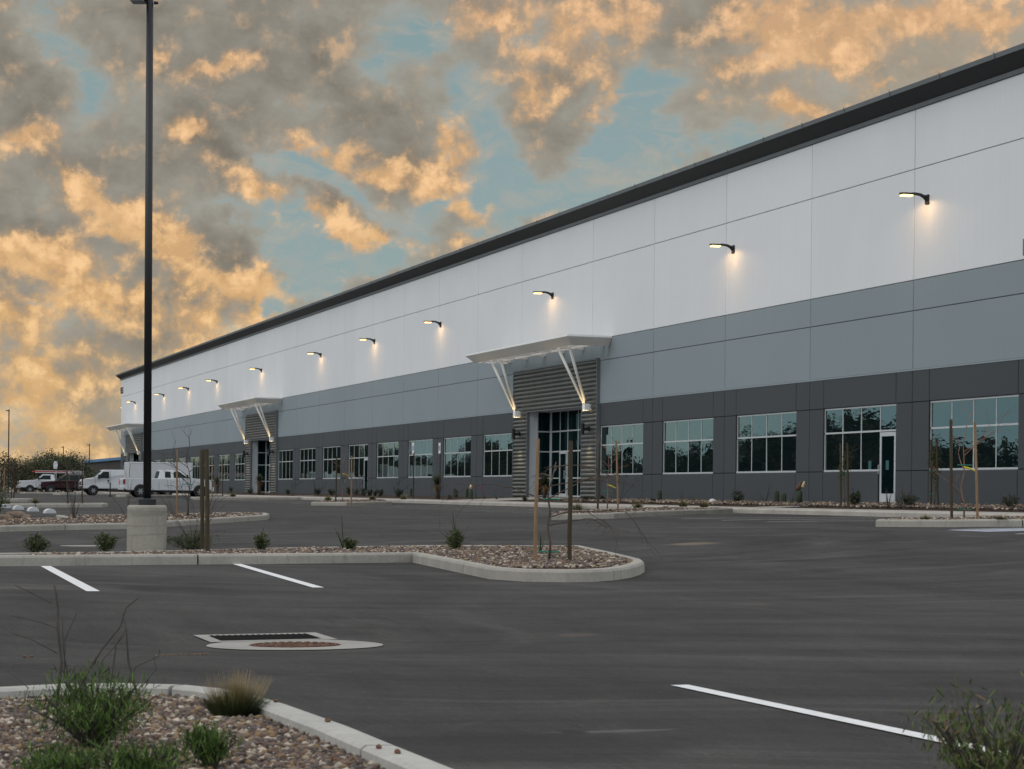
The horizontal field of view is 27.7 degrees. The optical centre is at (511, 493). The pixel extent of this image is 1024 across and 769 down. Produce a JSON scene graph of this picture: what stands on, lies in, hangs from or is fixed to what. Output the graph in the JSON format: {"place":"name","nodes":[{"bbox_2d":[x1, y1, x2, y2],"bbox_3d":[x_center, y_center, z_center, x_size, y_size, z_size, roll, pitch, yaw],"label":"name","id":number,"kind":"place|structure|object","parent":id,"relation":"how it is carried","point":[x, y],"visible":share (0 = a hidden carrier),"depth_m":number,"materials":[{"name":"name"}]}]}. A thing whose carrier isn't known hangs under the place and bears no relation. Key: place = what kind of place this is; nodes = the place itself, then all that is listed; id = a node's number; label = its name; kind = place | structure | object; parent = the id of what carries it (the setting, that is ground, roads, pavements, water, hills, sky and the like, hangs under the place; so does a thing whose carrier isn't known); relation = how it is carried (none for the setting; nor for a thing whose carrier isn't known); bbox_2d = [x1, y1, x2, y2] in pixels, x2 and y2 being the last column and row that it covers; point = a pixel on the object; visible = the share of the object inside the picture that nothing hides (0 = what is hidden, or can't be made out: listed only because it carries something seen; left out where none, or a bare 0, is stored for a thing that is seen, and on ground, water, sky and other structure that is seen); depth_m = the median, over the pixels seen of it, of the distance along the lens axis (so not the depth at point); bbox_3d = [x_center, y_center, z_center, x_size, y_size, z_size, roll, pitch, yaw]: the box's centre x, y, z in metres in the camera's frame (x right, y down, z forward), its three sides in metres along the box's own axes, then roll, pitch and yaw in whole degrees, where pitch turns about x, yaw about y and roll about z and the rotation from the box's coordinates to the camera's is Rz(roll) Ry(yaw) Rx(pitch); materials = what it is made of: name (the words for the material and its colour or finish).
{"place":"outdoors","nodes":[
{"label":"outdoors","id":0,"kind":"place"},
{"bbox_2d":[54,447,97,502],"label":"young tree","id":1,"kind":"object","parent":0,"point":[71,471],"visible":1,"depth_m":82.65,"materials":[{"name":"green plant"}]},
{"bbox_2d":[0,692,385,768],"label":"gravel","id":2,"kind":"structure","parent":0,"point":[269,743],"depth_m":8.16,"materials":[{"name":"beige gravel"}]},
{"bbox_2d":[11,737,105,768],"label":"shrub","id":3,"kind":"object","parent":2,"relation":"on","point":[69,759],"visible":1,"depth_m":6.89,"materials":[{"name":"green plant"}]},
{"bbox_2d":[7,585,159,704],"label":"dry twigs","id":4,"kind":"object","parent":2,"relation":"on","point":[64,646],"visible":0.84,"depth_m":9.28,"materials":[{"name":"brown plant"}]},
{"bbox_2d":[8,658,165,748],"bbox_3d":[-1.587,0.790,7.821,0.574,0.396,0.683,1,0,-19],"label":"shrub","id":5,"kind":"object","parent":2,"relation":"on","point":[97,724],"visible":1,"depth_m":7.78,"materials":[{"name":"green plant"}]},
{"bbox_2d":[198,669,273,716],"bbox_3d":[-1.205,0.860,9.034,0.350,0.214,0.361,1,0,-19],"label":"grass tuft","id":6,"kind":"object","parent":2,"relation":"on","point":[237,700],"visible":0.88,"depth_m":8.98,"materials":[{"name":"green plant"}]},
{"bbox_2d":[29,545,632,567],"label":"gravel","id":7,"kind":"structure","parent":0,"point":[515,556],"depth_m":31.03,"materials":[{"name":"beige gravel"}]},
{"bbox_2d":[127,0,166,550],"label":"lamp pole","id":8,"kind":"object","parent":7,"relation":"on","point":[146,523],"visible":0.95,"depth_m":32.27,"materials":[{"name":"metal"}]},
{"bbox_2d":[152,478,239,549],"bbox_3d":[-4.937,0.351,32.576,1.288,1.231,1.493,1,0,-19],"label":"shrub","id":9,"kind":"object","parent":7,"relation":"on","point":[193,543],"visible":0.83,"depth_m":32.50,"materials":[{"name":"green plant"}]},
{"bbox_2d":[395,462,672,559],"bbox_3d":[0.398,0.241,29.699,3.869,1.397,2.310,1,0,6],"label":"young tree","id":10,"kind":"object","parent":7,"relation":"on","point":[548,498],"visible":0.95,"depth_m":29.20,"materials":[{"name":"brown plant"}]},
{"bbox_2d":[533,439,539,560],"bbox_3d":[0.332,0.145,28.361,0.076,1.795,0.058,1,0,-19],"label":"tree stake","id":11,"kind":"object","parent":7,"relation":"on","point":[536,499],"visible":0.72,"depth_m":28.34,"materials":[{"name":"brown wood"}]},
{"bbox_2d":[567,441,572,559],"bbox_3d":[0.801,0.157,28.629,0.072,1.775,0.073,1,0,-19],"label":"tree stake","id":12,"kind":"object","parent":7,"relation":"on","point":[570,507],"visible":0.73,"depth_m":28.61,"materials":[{"name":"brown wood"}]},
{"bbox_2d":[101,491,798,506],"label":"entrance path","id":13,"kind":"structure","parent":0,"point":[502,499],"depth_m":94.44,"materials":[{"name":"concrete"}]},
{"bbox_2d":[106,43,1023,504],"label":"warehouse","id":14,"kind":"structure","parent":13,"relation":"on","point":[844,293],"depth_m":80.47,"materials":[{"name":"white paint"}]},
{"bbox_2d":[190,457,198,478],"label":"window","id":15,"kind":"structure","parent":14,"relation":"in","point":[195,460],"depth_m":186.78,"materials":[{"name":"clear glass"}]},
{"bbox_2d":[204,456,213,480],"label":"window","id":16,"kind":"structure","parent":14,"relation":"in","point":[211,458],"depth_m":179.71,"materials":[{"name":"clear glass"}]},
{"bbox_2d":[219,454,229,479],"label":"window","id":17,"kind":"structure","parent":14,"relation":"in","point":[225,459],"depth_m":173.59,"materials":[{"name":"clear glass"}]},
{"bbox_2d":[235,453,244,479],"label":"window","id":18,"kind":"structure","parent":14,"relation":"in","point":[240,460],"depth_m":167.55,"materials":[{"name":"clear glass"}]},
{"bbox_2d":[278,450,292,479],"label":"window","id":19,"kind":"structure","parent":14,"relation":"in","point":[285,464],"depth_m":151.33,"materials":[{"name":"clear glass"}]},
{"bbox_2d":[299,448,315,478],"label":"window","id":20,"kind":"structure","parent":14,"relation":"in","point":[307,456],"depth_m":144.62,"materials":[{"name":"clear glass"}]},
{"bbox_2d":[323,446,339,478],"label":"window","id":21,"kind":"structure","parent":14,"relation":"in","point":[330,453],"depth_m":137.99,"materials":[{"name":"clear glass"}]},
{"bbox_2d":[348,444,367,494],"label":"window","id":22,"kind":"structure","parent":14,"relation":"in","point":[360,451],"depth_m":131.39,"materials":[{"name":"glass"}]},
{"bbox_2d":[362,458,367,488],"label":"door","id":23,"kind":"structure","parent":14,"relation":"in","point":[365,459],"depth_m":129.35,"materials":[{"name":"glass"}]},
{"bbox_2d":[377,441,398,477],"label":"window","id":24,"kind":"structure","parent":14,"relation":"in","point":[387,452],"depth_m":124.54,"materials":[{"name":"clear glass"}]},
{"bbox_2d":[408,439,432,477],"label":"window","id":25,"kind":"structure","parent":14,"relation":"in","point":[423,449],"depth_m":117.60,"materials":[{"name":"glass"}]},
{"bbox_2d":[444,436,470,476],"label":"window","id":26,"kind":"structure","parent":14,"relation":"in","point":[457,450],"depth_m":111.04,"materials":[{"name":"glass"}]},
{"bbox_2d":[483,433,511,476],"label":"window","id":27,"kind":"structure","parent":14,"relation":"in","point":[497,447],"depth_m":104.48,"materials":[{"name":"glass"}]},
{"bbox_2d":[600,423,642,474],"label":"window","id":28,"kind":"structure","parent":14,"relation":"in","point":[629,437],"depth_m":88.34,"materials":[{"name":"glass"}]},
{"bbox_2d":[663,418,712,473],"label":"window","id":29,"kind":"structure","parent":14,"relation":"in","point":[688,444],"depth_m":81.78,"materials":[{"name":"glass"}]},
{"bbox_2d":[736,411,796,472],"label":"window","id":30,"kind":"structure","parent":14,"relation":"in","point":[766,443],"depth_m":75.08,"materials":[{"name":"glass"}]},
{"bbox_2d":[824,404,895,502],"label":"window","id":31,"kind":"structure","parent":14,"relation":"in","point":[861,425],"depth_m":68.61,"materials":[{"name":"glass"}]},
{"bbox_2d":[878,432,895,501],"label":"door","id":32,"kind":"structure","parent":14,"relation":"in","point":[887,439],"depth_m":66.63,"materials":[{"name":"glass"}]},
{"bbox_2d":[899,192,929,204],"bbox_3d":[12.388,-9.119,64.100,1.014,0.350,0.280,1,0,-19],"label":"wall light","id":33,"kind":"object","parent":14,"relation":"attached to","point":[926,198],"visible":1,"depth_m":64.11,"materials":[{"name":"black paint"}]},
{"bbox_2d":[929,394,1018,469],"bbox_3d":[13.706,-1.779,61.731,0.082,2.140,4.984,1,0,-19],"label":"window","id":34,"kind":"structure","parent":14,"relation":"in","point":[999,451],"depth_m":61.44,"materials":[{"name":"glass"}]},
{"bbox_2d":[0,492,1023,768],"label":"parking lot","id":35,"kind":"structure","parent":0,"point":[862,618],"depth_m":16.77,"materials":[{"name":"grey asphalt"}]},
{"bbox_2d":[0,485,11,513],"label":"shrub","id":36,"kind":"object","parent":35,"relation":"on","point":[2,499],"visible":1,"depth_m":65.78,"materials":[{"name":"green plant"}]},
{"bbox_2d":[0,448,23,497],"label":"young tree","id":37,"kind":"object","parent":35,"relation":"on","point":[11,472],"visible":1,"depth_m":109.27,"materials":[{"name":"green plant"}]},
{"bbox_2d":[16,470,83,491],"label":"pickup truck","id":38,"kind":"object","parent":35,"relation":"on","point":[29,485],"visible":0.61,"depth_m":210.53,"materials":[{"name":"white paint"}]},
{"bbox_2d":[1,503,107,507],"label":"median kerb","id":39,"kind":"structure","parent":35,"relation":"on","point":[42,505],"depth_m":81.01,"materials":[{"name":"concrete"}]},
{"bbox_2d":[37,474,85,491],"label":"pickup truck","id":40,"kind":"object","parent":35,"relation":"on","point":[53,486],"visible":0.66,"depth_m":203.47,"materials":[{"name":"red paint"}]},
{"bbox_2d":[53,493,129,494],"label":"finger island kerb","id":41,"kind":"structure","parent":35,"relation":"on","point":[87,494],"depth_m":174.08,"materials":[{"name":"concrete"}]},
{"bbox_2d":[78,470,130,494],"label":"van","id":42,"kind":"object","parent":35,"relation":"on","point":[100,479],"visible":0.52,"depth_m":167.34,"materials":[{"name":"white paint"}]},
{"bbox_2d":[0,512,261,524],"bbox_3d":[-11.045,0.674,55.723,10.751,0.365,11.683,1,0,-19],"label":"gravel","id":43,"kind":"structure","parent":35,"relation":"on","point":[100,518],"depth_m":56.10,"materials":[{"name":"gravel"}]},
{"bbox_2d":[56,478,84,517],"bbox_3d":[-12.220,0.138,57.581,0.734,1.164,0.882,1,0,-19],"label":"shrub","id":44,"kind":"object","parent":43,"relation":"on","point":[73,512],"visible":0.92,"depth_m":57.26,"materials":[{"name":"green plant"}]},
{"bbox_2d":[176,449,177,515],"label":"tree stake","id":45,"kind":"object","parent":43,"relation":"on","point":[177,482],"visible":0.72,"depth_m":58.87,"materials":[{"name":"brown wood"}]},
{"bbox_2d":[139,421,217,514],"bbox_3d":[-9.390,-0.694,59.199,1.815,2.683,2.080,1,0,26],"label":"young tree","id":46,"kind":"object","parent":43,"relation":"on","point":[190,484],"visible":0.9,"depth_m":59.36,"materials":[{"name":"brown plant"}]},
{"bbox_2d":[0,512,269,531],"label":"island kerb","id":47,"kind":"structure","parent":35,"relation":"on","point":[81,526],"depth_m":51.47,"materials":[{"name":"concrete"}]},
{"bbox_2d":[107,462,192,496],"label":"cargo trailer","id":48,"kind":"object","parent":35,"relation":"on","point":[136,469],"visible":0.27,"depth_m":146.62,"materials":[{"name":"white paint"}]},
{"bbox_2d":[118,470,213,496],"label":"pickup truck","id":49,"kind":"object","parent":35,"relation":"on","point":[160,479],"visible":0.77,"depth_m":139.65,"materials":[{"name":"white paint"}]},
{"bbox_2d":[116,495,221,496],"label":"finger island kerb","id":50,"kind":"structure","parent":35,"relation":"on","point":[166,496],"depth_m":142.55,"materials":[{"name":"concrete"}]},
{"bbox_2d":[200,449,204,549],"bbox_3d":[-4.770,0.157,32.026,0.073,1.686,0.062,1,0,26],"label":"tree stake","id":51,"kind":"object","parent":35,"relation":"on","point":[202,500],"visible":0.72,"depth_m":32.00,"materials":[{"name":"brown wood"}]},
{"bbox_2d":[205,449,209,550],"bbox_3d":[-4.659,0.160,31.789,0.095,1.684,0.073,1,0,-4],"label":"tree stake","id":52,"kind":"object","parent":35,"relation":"on","point":[207,520],"visible":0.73,"depth_m":31.76,"materials":[{"name":"brown wood"}]},
{"bbox_2d":[0,683,451,768],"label":"front kerb","id":53,"kind":"structure","parent":35,"relation":"on","point":[349,739],"depth_m":8.31,"materials":[{"name":"concrete"}]},
{"bbox_2d":[191,497,300,499],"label":"finger island kerb","id":54,"kind":"structure","parent":35,"relation":"on","point":[256,498],"depth_m":119.92,"materials":[{"name":"concrete"}]},
{"bbox_2d":[194,632,334,641],"bbox_3d":[-1.942,1.252,16.328,1.021,0.276,0.611,1,0,-22],"label":"drain grate","id":55,"kind":"object","parent":35,"relation":"on","point":[262,637],"visible":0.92,"depth_m":16.30,"materials":[{"name":"metal"}]},
{"bbox_2d":[206,640,382,649],"bbox_3d":[-1.625,1.129,15.575,1.320,0.024,1.320,1,0,-19],"label":"manhole","id":56,"kind":"object","parent":35,"relation":"on","point":[301,645],"visible":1,"depth_m":15.51,"materials":[{"name":"concrete"}]},
{"bbox_2d":[0,545,644,581],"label":"island kerb","id":57,"kind":"structure","parent":35,"relation":"on","point":[634,567],"depth_m":29.52,"materials":[{"name":"concrete"}]},
{"bbox_2d":[311,499,391,505],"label":"finger island kerb","id":58,"kind":"structure","parent":35,"relation":"on","point":[386,502],"depth_m":88.86,"materials":[{"name":"concrete"}]},
{"bbox_2d":[503,552,605,568],"bbox_3d":[-17.706,0.721,24.451,41.877,0.090,10.054,1,0,-19],"label":"planting bed","id":59,"kind":"object","parent":35,"relation":"on","point":[566,568],"visible":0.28,"depth_m":26.36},
{"bbox_2d":[20,532,50,552],"bbox_3d":[-7.105,0.736,31.033,0.462,0.337,0.410,1,0,-19],"label":"shrub","id":60,"kind":"object","parent":59,"relation":"on","point":[38,543],"visible":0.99,"depth_m":31.00,"materials":[{"name":"green plant"}]},
{"bbox_2d":[94,531,120,551],"bbox_3d":[-6.087,0.733,31.384,0.501,0.362,0.401,1,0,13],"label":"shrub","id":61,"kind":"object","parent":59,"relation":"on","point":[107,542],"visible":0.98,"depth_m":31.29,"materials":[{"name":"green plant"}]},
{"bbox_2d":[253,528,270,549],"bbox_3d":[-3.934,0.732,32.741,0.287,0.396,0.332,1,0,-4],"label":"shrub","id":62,"kind":"object","parent":59,"relation":"on","point":[260,541],"visible":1,"depth_m":32.68,"materials":[{"name":"green plant"}]},
{"bbox_2d":[342,536,358,548],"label":"shrub","id":63,"kind":"object","parent":59,"relation":"on","point":[348,543],"visible":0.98,"depth_m":32.96,"materials":[{"name":"green plant"}]},
{"bbox_2d":[444,529,465,548],"bbox_3d":[-0.923,0.748,33.489,0.394,0.389,0.287,1,0,32],"label":"shrub","id":64,"kind":"object","parent":59,"relation":"on","point":[454,540],"visible":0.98,"depth_m":33.43,"materials":[{"name":"green plant"}]},
{"bbox_2d":[98,491,1023,511],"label":"planting bed","id":65,"kind":"object","parent":35,"relation":"on","point":[557,501],"visible":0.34,"depth_m":83.18,"materials":[{"name":"gravel"}]},
{"bbox_2d":[431,474,443,498],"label":"yucca","id":66,"kind":"object","parent":65,"relation":"on","point":[436,481],"visible":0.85,"depth_m":103.67,"materials":[{"name":"green plant"}]},
{"bbox_2d":[538,473,554,497],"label":"yucca","id":67,"kind":"object","parent":65,"relation":"on","point":[544,485],"visible":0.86,"depth_m":90.90,"materials":[{"name":"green plant"}]},
{"bbox_2d":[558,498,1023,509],"bbox_3d":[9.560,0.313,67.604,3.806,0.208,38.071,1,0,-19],"label":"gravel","id":68,"kind":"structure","parent":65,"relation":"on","point":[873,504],"depth_m":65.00,"materials":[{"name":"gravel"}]},
{"bbox_2d":[795,481,804,502],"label":"dried bloom","id":69,"kind":"object","parent":65,"relation":"on","point":[799,486],"visible":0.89,"depth_m":67.89,"materials":[{"name":"plant"}]},
{"bbox_2d":[849,488,861,504],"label":"shrub","id":70,"kind":"object","parent":65,"relation":"on","point":[853,499],"visible":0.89,"depth_m":62.99,"materials":[{"name":"green plant"}]},
{"bbox_2d":[900,492,918,505],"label":"shrub","id":71,"kind":"object","parent":65,"relation":"on","point":[907,500],"visible":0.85,"depth_m":59.88,"materials":[{"name":"green plant"}]},
{"bbox_2d":[930,440,931,504],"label":"tree stake","id":72,"kind":"object","parent":65,"relation":"on","point":[931,473],"visible":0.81,"depth_m":59.16,"materials":[{"name":"brown wood"}]},
{"bbox_2d":[925,433,942,504],"bbox_3d":[11.969,-0.681,59.181,0.575,2.105,0.624,1,0,12],"label":"young tree","id":73,"kind":"object","parent":65,"relation":"on","point":[933,460],"visible":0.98,"depth_m":59.11,"materials":[{"name":"green plant"}]},
{"bbox_2d":[936,440,938,504],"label":"tree stake","id":74,"kind":"object","parent":65,"relation":"on","point":[937,492],"visible":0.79,"depth_m":59.02,"materials":[{"name":"brown wood"}]},
{"bbox_2d":[1001,493,1019,509],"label":"shrub","id":75,"kind":"object","parent":65,"relation":"on","point":[1007,502],"visible":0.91,"depth_m":54.86,"materials":[{"name":"green plant"}]},
{"bbox_2d":[551,507,732,519],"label":"finger island kerb","id":76,"kind":"structure","parent":35,"relation":"on","point":[612,515],"depth_m":56.37,"materials":[{"name":"concrete"}]},
{"bbox_2d":[590,433,623,508],"bbox_3d":[2.777,-0.686,61.785,1.266,2.342,0.999,1,0,15],"label":"young tree","id":77,"kind":"object","parent":76,"relation":"on","point":[608,465],"visible":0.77,"depth_m":61.97,"materials":[{"name":"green plant"}]},
{"bbox_2d":[875,517,1023,526],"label":"finger island kerb","id":78,"kind":"structure","parent":35,"relation":"on","point":[893,522],"depth_m":41.62,"materials":[{"name":"concrete"}]},
{"bbox_2d":[927,400,1016,516],"bbox_3d":[9.665,-0.805,44.668,1.652,2.668,2.070,1,0,-19],"label":"young tree","id":79,"kind":"object","parent":78,"relation":"on","point":[963,467],"visible":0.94,"depth_m":44.31,"materials":[{"name":"brown plant"}]},
{"bbox_2d":[893,671,1023,768],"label":"shrub","id":80,"kind":"object","parent":35,"relation":"on","point":[1012,756],"visible":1,"depth_m":6.27,"materials":[{"name":"green plant"}]},
{"bbox_2d":[952,528,1023,531],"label":"accessible bay marking","id":81,"kind":"object","parent":35,"relation":"on","point":[998,530],"visible":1,"depth_m":38.86,"materials":[{"name":"white paint"}]},
{"bbox_2d":[0,0,1023,488],"label":"sky","id":82,"kind":"structure","parent":0,"point":[305,152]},
{"bbox_2d":[62,491,1023,517],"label":"walkway","id":83,"kind":"structure","parent":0,"point":[848,512],"depth_m":63.13,"materials":[{"name":"concrete"}]},
{"bbox_2d":[839,443,841,506],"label":"tree stake","id":84,"kind":"object","parent":83,"relation":"on","point":[840,446],"visible":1,"depth_m":60.30,"materials":[{"name":"brown wood"}]},
{"bbox_2d":[833,445,861,503],"bbox_3d":[9.719,-0.596,60.227,0.888,1.766,0.472,1,0,5],"label":"young tree","id":85,"kind":"object","parent":83,"relation":"on","point":[845,469],"visible":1,"depth_m":60.24,"materials":[{"name":"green plant"}]},
{"bbox_2d":[846,443,848,506],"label":"tree stake","id":86,"kind":"object","parent":83,"relation":"on","point":[847,445],"visible":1,"depth_m":60.16,"materials":[{"name":"brown wood"}]},
{"bbox_3d":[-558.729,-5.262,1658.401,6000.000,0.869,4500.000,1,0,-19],"label":"ground","id":87,"kind":"structure","parent":0,"visible":0},
{"bbox_2d":[0,450,25,491],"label":"desert tree","id":88,"kind":"object","parent":87,"relation":"on","point":[2,470],"visible":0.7,"depth_m":234.72,"materials":[{"name":"green plant"}]},
{"bbox_2d":[1,455,38,491],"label":"desert tree","id":89,"kind":"object","parent":87,"relation":"on","point":[25,470],"visible":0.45,"depth_m":239.78,"materials":[{"name":"green plant"}]},
{"bbox_2d":[20,456,59,491],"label":"desert tree","id":90,"kind":"object","parent":87,"relation":"on","point":[40,467],"visible":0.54,"depth_m":249.02,"materials":[{"name":"green plant"}]},
{"bbox_2d":[32,448,67,469],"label":"desert tree","id":91,"kind":"object","parent":87,"relation":"on","point":[46,455],"visible":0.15,"depth_m":261.44,"materials":[{"name":"green plant"}]},
{"bbox_2d":[46,447,96,477],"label":"desert tree","id":92,"kind":"object","parent":87,"relation":"on","point":[71,460],"visible":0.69,"depth_m":249.45,"materials":[{"name":"green plant"}]},
{"bbox_2d":[83,457,120,473],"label":"metal building","id":93,"kind":"structure","parent":87,"relation":"on","point":[108,464],"depth_m":305.00,"materials":[{"name":"brown"}]},
{"label":"planting bed","id":94,"kind":"structure","parent":0,"visible":0},
{"bbox_2d":[82,734,213,768],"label":"shrub","id":95,"kind":"object","parent":94,"relation":"on","point":[122,759],"visible":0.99,"depth_m":6.91,"materials":[{"name":"green plant"}]},
{"bbox_2d":[177,716,244,768],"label":"shrub","id":96,"kind":"object","parent":94,"relation":"on","point":[212,744],"visible":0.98,"depth_m":7.29,"materials":[{"name":"green plant"}]},
{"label":"planting bed","id":97,"kind":"structure","parent":0,"visible":0},
{"bbox_2d":[315,499,385,501],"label":"gravel","id":98,"kind":"structure","parent":97,"relation":"on","point":[363,500],"depth_m":94.35,"materials":[{"name":"gravel"}]},
{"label":"planting bed","id":99,"kind":"structure","parent":0,"visible":0},
{"bbox_2d":[597,441,600,509],"bbox_3d":[2.512,-0.476,60.357,0.097,2.098,0.070,1,0,-4],"label":"tree stake","id":100,"kind":"object","parent":99,"relation":"on","point":[598,485],"visible":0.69,"depth_m":60.33,"materials":[{"name":"brown wood"}]},
{"bbox_2d":[615,441,618,509],"bbox_3d":[3.034,-0.482,60.048,0.124,2.104,0.061,1,0,-4],"label":"tree stake","id":101,"kind":"object","parent":99,"relation":"on","point":[617,475],"visible":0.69,"depth_m":60.03,"materials":[{"name":"brown wood"}]},
{"bbox_2d":[555,506,725,513],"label":"gravel","id":102,"kind":"structure","parent":99,"relation":"on","point":[650,509],"depth_m":60.13,"materials":[{"name":"gravel"}]},
{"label":"planting bed","id":103,"kind":"structure","parent":0,"visible":0},
{"bbox_2d":[949,419,952,517],"bbox_3d":[8.941,-0.449,42.334,0.096,2.132,0.069,1,0,-4],"label":"tree stake","id":104,"kind":"object","parent":103,"relation":"on","point":[951,468],"visible":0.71,"depth_m":42.31,"materials":[{"name":"brown wood"}]},
{"bbox_2d":[885,515,1023,519],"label":"gravel","id":105,"kind":"structure","parent":103,"relation":"on","point":[974,517],"depth_m":42.81,"materials":[{"name":"gravel"}]},
{"bbox_2d":[974,422,978,517],"bbox_3d":[9.605,-0.435,43.033,0.129,2.101,0.064,1,0,5],"label":"tree stake","id":106,"kind":"object","parent":103,"relation":"on","point":[976,474],"visible":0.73,"depth_m":43.01,"materials":[{"name":"brown wood"}]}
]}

